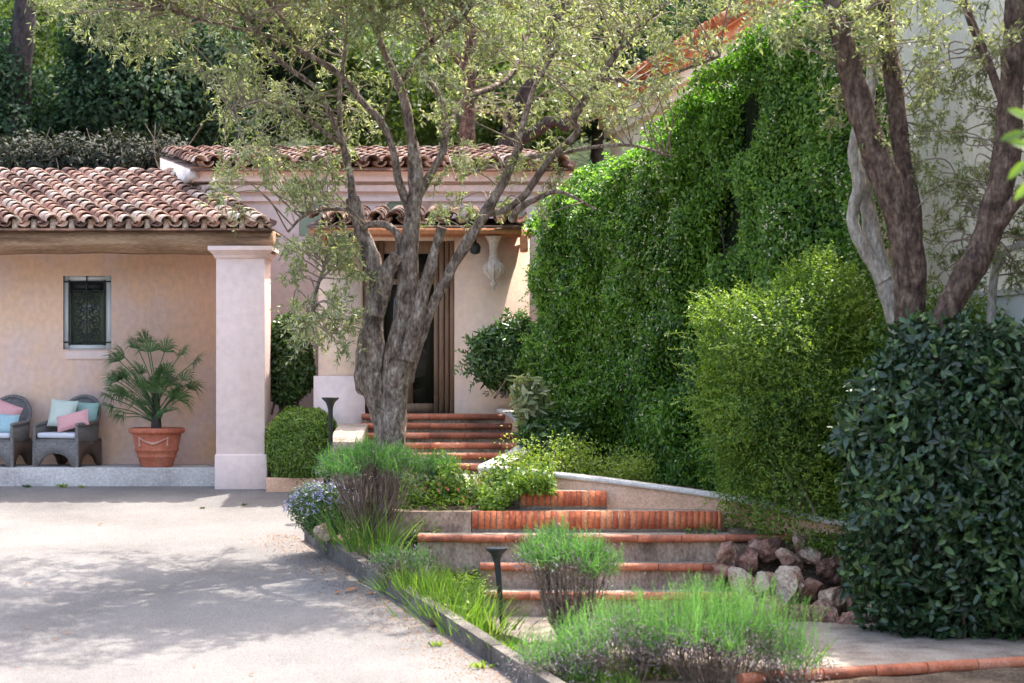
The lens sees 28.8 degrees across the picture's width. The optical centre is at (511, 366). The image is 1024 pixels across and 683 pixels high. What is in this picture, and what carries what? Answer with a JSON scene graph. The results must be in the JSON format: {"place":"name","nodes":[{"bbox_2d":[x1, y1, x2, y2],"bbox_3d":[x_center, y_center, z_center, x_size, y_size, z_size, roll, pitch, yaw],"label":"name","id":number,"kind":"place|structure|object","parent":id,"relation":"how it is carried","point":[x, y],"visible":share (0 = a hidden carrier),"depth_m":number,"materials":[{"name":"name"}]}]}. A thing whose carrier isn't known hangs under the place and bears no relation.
{"place":"outdoors","nodes":[
{"label":"outdoors","id":0,"kind":"place"},
{"bbox_2d":[0,486,518,682],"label":"driveway","id":1,"kind":"structure","parent":0,"point":[152,584],"depth_m":18.29,"materials":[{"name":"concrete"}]},
{"bbox_2d":[266,477,324,510],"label":"back kerb","id":2,"kind":"structure","parent":1,"relation":"on","point":[279,484],"depth_m":24.45,"materials":[{"name":"paint"}]},
{"bbox_2d":[263,405,336,484],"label":"round bush","id":3,"kind":"object","parent":1,"relation":"on","point":[291,443],"visible":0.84,"depth_m":24.45,"materials":[{"name":"green plant"}]},
{"bbox_2d":[216,534,513,682],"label":"leaf litter","id":4,"kind":"object","parent":1,"relation":"on","point":[383,608],"visible":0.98,"depth_m":18.04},
{"bbox_2d":[429,615,435,627],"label":"rock","id":5,"kind":"object","parent":1,"relation":"on","point":[432,623],"visible":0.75,"depth_m":17.26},
{"bbox_2d":[304,529,564,682],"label":"bed kerb","id":6,"kind":"structure","parent":1,"relation":"on","point":[353,562],"depth_m":16.88,"materials":[{"name":"concrete"}]},
{"bbox_2d":[427,639,442,646],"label":"weed","id":7,"kind":"object","parent":1,"relation":"on","point":[439,643],"visible":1,"depth_m":16.57,"materials":[{"name":"yellow plant"}]},
{"bbox_2d":[468,660,495,668],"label":"weed","id":8,"kind":"object","parent":1,"relation":"on","point":[477,665],"visible":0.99,"depth_m":15.85,"materials":[{"name":"yellow plant"}]},
{"bbox_2d":[299,495,429,546],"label":"grass tuft","id":9,"kind":"object","parent":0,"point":[334,532],"visible":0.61,"depth_m":19.14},
{"bbox_2d":[1,0,733,524],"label":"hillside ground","id":10,"kind":"structure","parent":0,"point":[581,158],"depth_m":42.19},
{"bbox_2d":[4,0,37,164],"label":"pine trunk","id":11,"kind":"object","parent":10,"relation":"on","point":[21,31],"visible":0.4,"depth_m":32.83,"materials":[{"name":"brown plant"}]},
{"bbox_2d":[0,10,54,168],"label":"hillside tree","id":12,"kind":"object","parent":10,"relation":"on","point":[5,56],"visible":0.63,"depth_m":32.65,"materials":[{"name":"green plant"}]},
{"bbox_2d":[0,0,93,122],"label":"hillside tree","id":13,"kind":"object","parent":10,"relation":"on","point":[39,56],"visible":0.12,"depth_m":40.59,"materials":[{"name":"green plant"}]},
{"bbox_2d":[0,123,203,175],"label":"ivy thicket","id":14,"kind":"object","parent":10,"relation":"on","point":[127,155],"visible":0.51,"depth_m":30.07,"materials":[{"name":"green plant"}]},
{"bbox_2d":[21,0,209,159],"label":"hillside tree","id":15,"kind":"object","parent":10,"relation":"on","point":[94,100],"visible":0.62,"depth_m":33.13,"materials":[{"name":"green plant"}]},
{"bbox_2d":[36,0,228,83],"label":"hillside tree","id":16,"kind":"object","parent":10,"relation":"on","point":[114,12],"depth_m":41.98,"materials":[{"name":"green plant"}]},
{"bbox_2d":[0,167,280,488],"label":"porch house","id":17,"kind":"structure","parent":10,"relation":"on","point":[96,263],"depth_m":25.90,"materials":[{"name":"paint"}]},
{"bbox_2d":[0,394,32,466],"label":"wicker armchair","id":18,"kind":"object","parent":17,"relation":"on","point":[15,442],"visible":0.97,"depth_m":25.30,"materials":[{"name":"grey wicker"}]},
{"bbox_2d":[0,414,19,432],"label":"cushion","id":19,"kind":"object","parent":18,"relation":"on","point":[6,420],"visible":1,"depth_m":25.19,"materials":[{"name":"blue fabric"}]},
{"bbox_2d":[0,400,22,414],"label":"cushion","id":20,"kind":"object","parent":18,"relation":"on","point":[8,408],"visible":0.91,"depth_m":25.36,"materials":[{"name":"pink fabric"}]},
{"bbox_2d":[32,395,102,466],"bbox_3d":[-5.639,0.818,25.439,0.700,0.906,0.742,0,0,20],"label":"wicker armchair","id":21,"kind":"object","parent":17,"relation":"on","point":[77,444],"visible":0.89,"depth_m":25.19,"materials":[{"name":"grey wicker"}]},
{"bbox_2d":[47,399,77,425],"bbox_3d":[-5.740,0.603,25.420,0.380,0.360,0.110,4,-13,16],"label":"cushion","id":22,"kind":"object","parent":21,"relation":"on","point":[60,408],"visible":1,"depth_m":25.39,"materials":[{"name":"teal fabric"}]},
{"bbox_2d":[56,408,88,432],"bbox_3d":[-5.567,0.690,25.240,0.460,0.220,0.110,-14,-23,14],"label":"cushion","id":23,"kind":"object","parent":21,"relation":"on","point":[67,421],"visible":1,"depth_m":25.19,"materials":[{"name":"pink fabric"}]},
{"bbox_2d":[76,402,99,420],"bbox_3d":[-5.461,0.625,25.500,0.360,0.340,0.110,2,-13,22],"label":"cushion","id":24,"kind":"object","parent":21,"relation":"on","point":[92,412],"visible":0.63,"depth_m":25.45,"materials":[{"name":"teal fabric"}]},
{"bbox_2d":[63,276,110,358],"bbox_3d":[-5.525,-0.638,25.965,0.624,1.089,0.190,0,0,0],"label":"window","id":25,"kind":"structure","parent":17,"relation":"in","point":[87,299],"depth_m":25.94,"materials":[{"name":"black glass"}]},
{"bbox_2d":[128,427,184,466],"bbox_3d":[-4.495,1.022,25.200,0.710,0.495,0.710,0,0,0],"label":"terracotta pot","id":26,"kind":"object","parent":17,"relation":"on","point":[156,447],"visible":0.98,"depth_m":24.97,"materials":[{"name":"ceramic"}]},
{"bbox_2d":[92,330,207,427],"bbox_3d":[-4.587,0.180,25.185,1.549,1.389,1.134,0,0,0],"label":"fan palm","id":27,"kind":"object","parent":26,"relation":"in","point":[158,381],"visible":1,"depth_m":25.09,"materials":[{"name":"green plant"}]},
{"bbox_2d":[110,0,271,150],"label":"hillside tree","id":28,"kind":"object","parent":10,"relation":"on","point":[209,136],"visible":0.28,"depth_m":33.87,"materials":[{"name":"green plant"}]},
{"bbox_2d":[186,0,369,146],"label":"hillside tree","id":29,"kind":"object","parent":10,"relation":"on","point":[277,73],"visible":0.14,"depth_m":36.55,"materials":[{"name":"green plant"}]},
{"bbox_2d":[271,311,316,414],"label":"laurel shrub","id":30,"kind":"object","parent":10,"relation":"on","point":[292,383],"visible":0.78,"depth_m":25.37,"materials":[{"name":"green plant"}]},
{"bbox_2d":[282,6,451,146],"bbox_3d":[-2.997,-4.567,37.866,3.324,4.674,3.477,0,0,22],"label":"hillside tree","id":31,"kind":"object","parent":10,"relation":"on","point":[376,63],"visible":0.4,"depth_m":36.95,"materials":[{"name":"green plant"}]},
{"bbox_2d":[160,145,576,493],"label":"house","id":32,"kind":"structure","parent":10,"relation":"on","point":[471,301],"depth_m":25.22,"materials":[{"name":"paint"}]},
{"bbox_2d":[299,201,326,235],"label":"arched window","id":33,"kind":"structure","parent":32,"relation":"in","point":[303,223],"depth_m":26.48,"materials":[{"name":"grey glass"}]},
{"bbox_2d":[386,201,404,217],"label":"arched window","id":34,"kind":"structure","parent":32,"relation":"in","point":[391,204],"depth_m":26.48,"materials":[{"name":"grey glass"}]},
{"bbox_2d":[363,241,453,412],"bbox_3d":[-1.303,-0.497,25.190,1.151,2.174,0.140,0,0,0],"label":"door","id":35,"kind":"structure","parent":32,"relation":"in","point":[429,392],"depth_m":25.14,"materials":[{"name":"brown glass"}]},
{"bbox_2d":[470,240,480,253],"bbox_3d":[-0.457,-1.494,24.788,0.140,0.211,0.310,0,0,0],"label":"wall lamp","id":36,"kind":"object","parent":32,"relation":"attached to","point":[475,248],"visible":0.87,"depth_m":24.65,"materials":[{"name":"metal"}]},
{"bbox_2d":[482,236,504,290],"bbox_3d":[-0.224,-1.274,24.755,0.287,0.680,0.296,0,0,42],"label":"wall urn","id":37,"kind":"object","parent":32,"relation":"attached to","point":[493,269],"depth_m":24.69,"materials":[{"name":"stone"}]},
{"bbox_2d":[381,509,471,544],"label":"bed wall","id":38,"kind":"structure","parent":10,"relation":"on","point":[453,520],"depth_m":19.37,"materials":[{"name":"concrete"}]},
{"bbox_2d":[391,0,500,146],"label":"hillside tree","id":39,"kind":"object","parent":10,"relation":"on","point":[431,137],"visible":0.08,"depth_m":38.55,"materials":[{"name":"green plant"}]},
{"bbox_2d":[390,0,541,76],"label":"hillside tree","id":40,"kind":"object","parent":10,"relation":"on","point":[456,6],"visible":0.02,"depth_m":44.35,"materials":[{"name":"green plant"}]},
{"bbox_2d":[407,0,618,146],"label":"olive tree","id":41,"kind":"object","parent":10,"relation":"on","point":[467,128],"visible":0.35,"depth_m":31.90,"materials":[{"name":"green plant"}]},
{"bbox_2d":[434,5,605,151],"bbox_3d":[0.148,-3.797,35.834,3.109,5.614,2.870,0,0,0],"label":"hillside tree","id":42,"kind":"object","parent":10,"relation":"on","point":[488,136],"visible":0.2,"depth_m":35.36,"materials":[{"name":"green plant"}]},
{"bbox_2d":[468,0,660,146],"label":"olive tree","id":43,"kind":"object","parent":10,"relation":"on","point":[517,104],"visible":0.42,"depth_m":31.36,"materials":[{"name":"green plant"}]},
{"bbox_2d":[496,0,687,175],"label":"hillside tree","id":44,"kind":"object","parent":10,"relation":"on","point":[593,133],"visible":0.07,"depth_m":37.48,"materials":[{"name":"green plant"}]},
{"bbox_2d":[478,409,857,564],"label":"retaining wall","id":45,"kind":"structure","parent":10,"relation":"on","point":[622,493],"depth_m":19.78,"materials":[{"name":"paint"}]},
{"bbox_2d":[451,307,538,398],"bbox_3d":[-0.030,-0.148,24.267,1.422,1.148,1.018,0,0,0],"label":"laurel shrub","id":46,"kind":"object","parent":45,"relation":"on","point":[493,355],"visible":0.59,"depth_m":24.03,"materials":[{"name":"green plant"}]},
{"bbox_2d":[512,404,594,466],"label":"shrub","id":47,"kind":"object","parent":45,"relation":"on","point":[558,419],"visible":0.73,"depth_m":22.44,"materials":[{"name":"green plant"}]},
{"bbox_2d":[617,0,734,55],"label":"hillside tree","id":48,"kind":"object","parent":10,"relation":"on","point":[702,20],"visible":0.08,"depth_m":43.01,"materials":[{"name":"green plant"}]},
{"bbox_2d":[417,489,1023,682],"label":"garden steps","id":49,"kind":"structure","parent":10,"relation":"on","point":[659,545],"depth_m":18.80,"materials":[{"name":"concrete"}]},
{"bbox_2d":[686,523,721,534],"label":"herb","id":50,"kind":"object","parent":49,"relation":"on","point":[699,532],"visible":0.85,"depth_m":19.19,"materials":[{"name":"green plant"}]},
{"bbox_2d":[793,619,838,664],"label":"grass tuft","id":51,"kind":"object","parent":49,"relation":"on","point":[827,648],"visible":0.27,"depth_m":15.55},
{"bbox_2d":[815,558,837,582],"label":"rock","id":52,"kind":"object","parent":49,"relation":"on","point":[826,570],"visible":0.99,"depth_m":18.49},
{"bbox_2d":[845,589,867,611],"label":"rock","id":53,"kind":"object","parent":49,"relation":"on","point":[849,601],"visible":0.23,"depth_m":18.14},
{"bbox_2d":[589,0,1023,385],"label":"tall house","id":54,"kind":"structure","parent":10,"relation":"on","point":[1014,307],"depth_m":20.72,"materials":[{"name":"paint"}]},
{"bbox_2d":[999,108,1023,200],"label":"leafy branch","id":55,"kind":"object","parent":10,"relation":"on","point":[1018,168],"visible":1,"depth_m":9.40,"materials":[{"name":"green plant"}]},
{"bbox_2d":[361,474,519,504],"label":"garden path","id":56,"kind":"structure","parent":0,"point":[516,502],"depth_m":21.88,"materials":[{"name":"stone"}]},
{"bbox_2d":[486,547,507,623],"bbox_3d":[-0.135,1.969,17.700,0.200,0.716,0.197,0,0,0],"label":"path light","id":57,"kind":"object","parent":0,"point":[496,553],"visible":0.91,"depth_m":17.68,"materials":[{"name":"metal"}]},
{"bbox_2d":[506,370,553,426],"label":"pale shrub","id":58,"kind":"object","parent":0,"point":[530,395],"visible":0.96,"depth_m":22.52,"materials":[{"name":"green plant"}]},
{"bbox_2d":[507,513,645,643],"bbox_3d":[0.508,1.784,16.597,1.113,1.105,0.964,0,0,27],"label":"lavender bush","id":59,"kind":"object","parent":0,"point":[554,548],"visible":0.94,"depth_m":16.51,"materials":[{"name":"green plant"}]},
{"bbox_2d":[324,481,1023,682],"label":"bed soil","id":60,"kind":"structure","parent":0,"point":[1004,675],"depth_m":15.61,"materials":[{"name":"soil"}]},
{"bbox_2d":[283,480,360,537],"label":"lilac flower bush","id":61,"kind":"object","parent":60,"relation":"on","point":[310,517],"visible":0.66,"depth_m":20.27,"materials":[{"name":"purple plant"}]},
{"bbox_2d":[313,522,332,540],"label":"rock","id":62,"kind":"object","parent":60,"relation":"on","point":[317,529],"visible":0.68,"depth_m":19.44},
{"bbox_2d":[322,397,338,447],"bbox_3d":[-2.062,0.639,22.600,0.200,0.575,0.197,0,0,0],"label":"path light","id":63,"kind":"object","parent":60,"relation":"on","point":[330,402],"visible":0.96,"depth_m":22.58,"materials":[{"name":"metal"}]},
{"bbox_2d":[330,424,368,484],"bbox_3d":[-1.928,1.040,23.700,0.356,0.680,1.200,0,0,0],"label":"stair volute","id":64,"kind":"object","parent":60,"relation":"on","point":[345,433],"visible":0.43,"depth_m":23.44,"materials":[{"name":"stone"}]},
{"bbox_2d":[303,430,435,537],"bbox_3d":[-1.411,1.127,19.216,1.235,1.053,1.132,0,0,27],"label":"lavender bush","id":65,"kind":"object","parent":60,"relation":"on","point":[371,459],"visible":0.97,"depth_m":19.09,"materials":[{"name":"green plant"}]},
{"bbox_2d":[307,493,436,554],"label":"grass tuft","id":66,"kind":"object","parent":60,"relation":"on","point":[365,543],"visible":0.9,"depth_m":18.94,"materials":[{"name":"plant"}]},
{"bbox_2d":[24,0,765,505],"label":"olive tree","id":67,"kind":"object","parent":60,"relation":"on","point":[384,372],"visible":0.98,"depth_m":20.18,"materials":[{"name":"green plant"}]},
{"bbox_2d":[357,538,443,593],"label":"lavender bush","id":68,"kind":"object","parent":60,"relation":"on","point":[387,559],"visible":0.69,"depth_m":18.54,"materials":[{"name":"green plant"}]},
{"bbox_2d":[356,552,485,591],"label":"grass tuft","id":69,"kind":"object","parent":60,"relation":"on","point":[404,576],"visible":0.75,"depth_m":18.16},
{"bbox_2d":[348,560,495,601],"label":"grass tuft","id":70,"kind":"object","parent":60,"relation":"on","point":[437,585],"visible":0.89,"depth_m":17.85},
{"bbox_2d":[405,445,465,502],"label":"lavender bush","id":71,"kind":"object","parent":60,"relation":"on","point":[431,457],"visible":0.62,"depth_m":20.13,"materials":[{"name":"green plant"}]},
{"bbox_2d":[361,413,516,473],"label":"entrance steps","id":72,"kind":"structure","parent":60,"relation":"on","point":[471,439],"depth_m":23.99,"materials":[{"name":"brick"}]},
{"bbox_2d":[375,581,530,621],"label":"grass tuft","id":73,"kind":"object","parent":60,"relation":"on","point":[457,604],"visible":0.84,"depth_m":17.32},
{"bbox_2d":[397,444,557,510],"bbox_3d":[-0.366,1.133,20.055,1.667,0.713,1.286,0,0,0],"label":"rose cover","id":74,"kind":"object","parent":60,"relation":"on","point":[506,486],"visible":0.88,"depth_m":19.77,"materials":[{"name":"green plant"}]},
{"bbox_2d":[421,601,544,637],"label":"grass tuft","id":75,"kind":"object","parent":60,"relation":"on","point":[483,625],"visible":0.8,"depth_m":16.95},
{"bbox_2d":[465,628,548,650],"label":"grass tuft","id":76,"kind":"object","parent":60,"relation":"on","point":[511,641],"visible":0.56,"depth_m":16.20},
{"bbox_2d":[398,532,642,682],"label":"grass","id":77,"kind":"structure","parent":60,"relation":"on","point":[600,680],"depth_m":15.10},
{"bbox_2d":[362,486,680,680],"bbox_3d":[-0.099,1.887,17.509,1.199,1.417,5.382,0,0,-21],"label":"ground cover","id":78,"kind":"object","parent":60,"relation":"on","point":[468,576],"visible":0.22,"depth_m":18.45,"materials":[{"name":"green plant"}]},
{"bbox_2d":[496,620,619,682],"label":"lavender bush","id":79,"kind":"object","parent":60,"relation":"on","point":[540,657],"visible":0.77,"depth_m":15.16,"materials":[{"name":"green plant"}]},
{"bbox_2d":[484,425,660,483],"bbox_3d":[0.647,1.006,20.952,1.884,0.824,1.095,0,0,0],"label":"golden shrub","id":80,"kind":"object","parent":60,"relation":"on","point":[625,473],"visible":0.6,"depth_m":20.87,"materials":[{"name":"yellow plant"}]},
{"bbox_2d":[543,583,689,682],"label":"lavender bush","id":81,"kind":"object","parent":60,"relation":"on","point":[599,629],"visible":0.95,"depth_m":15.16,"materials":[{"name":"green plant"}]},
{"bbox_2d":[595,585,744,676],"bbox_3d":[1.240,2.134,15.600,1.204,0.910,0.965,0,0,0],"label":"lavender bush","id":82,"kind":"object","parent":60,"relation":"on","point":[633,658],"visible":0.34,"depth_m":15.44,"materials":[{"name":"green plant"}]},
{"bbox_2d":[506,0,892,514],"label":"jasmine hedge","id":83,"kind":"object","parent":60,"relation":"on","point":[758,181],"visible":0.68,"depth_m":21.56,"materials":[{"name":"green plant"}]},
{"bbox_2d":[621,567,803,682],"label":"lavender bush","id":84,"kind":"object","parent":60,"relation":"on","point":[723,632],"visible":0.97,"depth_m":15.04,"materials":[{"name":"green plant"}]},
{"bbox_2d":[712,564,729,584],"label":"rock","id":85,"kind":"object","parent":60,"relation":"on","point":[716,569],"visible":0.8,"depth_m":18.54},
{"bbox_2d":[716,541,738,565],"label":"rock","id":86,"kind":"object","parent":60,"relation":"on","point":[726,553],"visible":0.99,"depth_m":18.68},
{"bbox_2d":[728,566,755,601],"bbox_3d":[2.158,2.019,18.473,0.304,0.352,0.284,-3,-6,-13],"label":"rock","id":87,"kind":"object","parent":60,"relation":"on","point":[734,569],"visible":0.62,"depth_m":18.35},
{"bbox_2d":[735,546,758,574],"bbox_3d":[2.198,1.822,18.603,0.212,0.284,0.273,0,0,-10],"label":"rock","id":88,"kind":"object","parent":87,"relation":"on","point":[746,558],"visible":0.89,"depth_m":18.54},
{"bbox_2d":[744,595,757,619],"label":"rock","id":89,"kind":"object","parent":60,"relation":"on","point":[756,599],"visible":0.09,"depth_m":18.26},
{"bbox_2d":[748,537,761,548],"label":"rock","id":90,"kind":"object","parent":60,"relation":"on","point":[754,542],"visible":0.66,"depth_m":18.76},
{"bbox_2d":[754,571,775,598],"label":"rock","id":91,"kind":"object","parent":60,"relation":"on","point":[765,579],"visible":0.61,"depth_m":18.32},
{"bbox_2d":[755,536,785,562],"bbox_3d":[2.414,1.723,18.740,0.283,0.250,0.292,0,0,-26],"label":"rock","id":92,"kind":"object","parent":60,"relation":"on","point":[766,548],"visible":0.95,"depth_m":18.62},
{"bbox_2d":[755,594,791,620],"bbox_3d":[2.394,2.232,18.203,0.353,0.297,0.225,-1,-1,41],"label":"rock","id":93,"kind":"object","parent":60,"relation":"on","point":[782,608],"visible":0.35,"depth_m":18.11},
{"bbox_2d":[771,566,805,604],"bbox_3d":[2.562,2.047,18.333,0.293,0.397,0.331,12,24,-13],"label":"rock","id":94,"kind":"object","parent":93,"relation":"on","point":[789,577],"visible":0.74,"depth_m":18.26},
{"bbox_2d":[664,240,885,557],"bbox_3d":[2.592,0.341,19.153,2.245,3.094,1.607,0,0,0],"label":"privet bush","id":95,"kind":"object","parent":60,"relation":"on","point":[787,370],"visible":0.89,"depth_m":18.90,"materials":[{"name":"green plant"}]},
{"bbox_2d":[775,548,802,570],"bbox_3d":[2.591,1.812,18.668,0.283,0.232,0.198,0,0,-39],"label":"rock","id":96,"kind":"object","parent":60,"relation":"on","point":[786,557],"visible":0.77,"depth_m":18.58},
{"bbox_2d":[738,594,844,682],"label":"lavender bush","id":97,"kind":"object","parent":60,"relation":"on","point":[797,656],"visible":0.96,"depth_m":14.95,"materials":[{"name":"green plant"}]},
{"bbox_2d":[789,603,814,621],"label":"rock","id":98,"kind":"object","parent":60,"relation":"on","point":[799,610],"visible":0.49,"depth_m":18.08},
{"bbox_2d":[795,546,821,565],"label":"rock","id":99,"kind":"object","parent":60,"relation":"on","point":[809,556],"visible":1,"depth_m":18.66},
{"bbox_2d":[792,534,807,553],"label":"rock","id":100,"kind":"object","parent":99,"relation":"on","point":[795,539],"visible":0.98,"depth_m":18.77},
{"bbox_2d":[790,532,844,567],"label":"herb","id":101,"kind":"object","parent":60,"relation":"on","point":[823,543],"visible":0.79,"depth_m":18.69,"materials":[{"name":"green plant"}]},
{"bbox_2d":[809,598,838,622],"bbox_3d":[2.850,2.273,18.118,0.236,0.315,0.249,-30,-10,-36],"label":"rock","id":102,"kind":"object","parent":60,"relation":"on","point":[831,616],"visible":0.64,"depth_m":18.05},
{"bbox_2d":[818,586,845,608],"bbox_3d":[2.967,2.120,18.235,0.212,0.254,0.337,0,0,42],"label":"rock","id":103,"kind":"object","parent":102,"relation":"on","point":[831,595],"visible":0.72,"depth_m":18.13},
{"bbox_2d":[802,577,825,601],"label":"rock","id":104,"kind":"object","parent":103,"relation":"on","point":[813,586],"visible":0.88,"depth_m":18.26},
{"bbox_2d":[833,575,842,582],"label":"rock","id":105,"kind":"object","parent":60,"relation":"on","point":[835,579],"visible":0.16,"depth_m":18.41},
{"bbox_2d":[725,0,968,558],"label":"slanting tree","id":106,"kind":"object","parent":60,"relation":"on","point":[896,182],"visible":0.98,"depth_m":17.39,"materials":[{"name":"brown plant"}]},
{"bbox_2d":[836,611,862,624],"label":"rock","id":107,"kind":"object","parent":60,"relation":"on","point":[847,618],"visible":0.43,"depth_m":17.88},
{"bbox_2d":[843,0,914,345],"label":"pale tree","id":108,"kind":"object","parent":60,"relation":"on","point":[867,241],"visible":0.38,"depth_m":18.55,"materials":[{"name":"grey plant"}]},
{"bbox_2d":[818,304,1023,641],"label":"clipped hedge","id":109,"kind":"object","parent":60,"relation":"on","point":[977,511],"visible":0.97,"depth_m":16.77,"materials":[{"name":"green plant"}]},
{"bbox_2d":[856,281,1006,363],"bbox_3d":[3.996,-0.300,18.899,1.469,1.064,0.961,0,0,0],"label":"privet bush","id":110,"kind":"object","parent":60,"relation":"on","point":[977,309],"visible":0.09,"depth_m":18.82,"materials":[{"name":"green plant"}]},
{"bbox_2d":[900,0,1023,565],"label":"slanting tree","id":111,"kind":"object","parent":60,"relation":"on","point":[998,207],"visible":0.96,"depth_m":17.18,"materials":[{"name":"brown plant"}]},
{"bbox_2d":[986,232,1023,323],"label":"pale tree","id":112,"kind":"object","parent":60,"relation":"on","point":[992,293],"visible":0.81,"depth_m":18.17,"materials":[{"name":"grey plant"}]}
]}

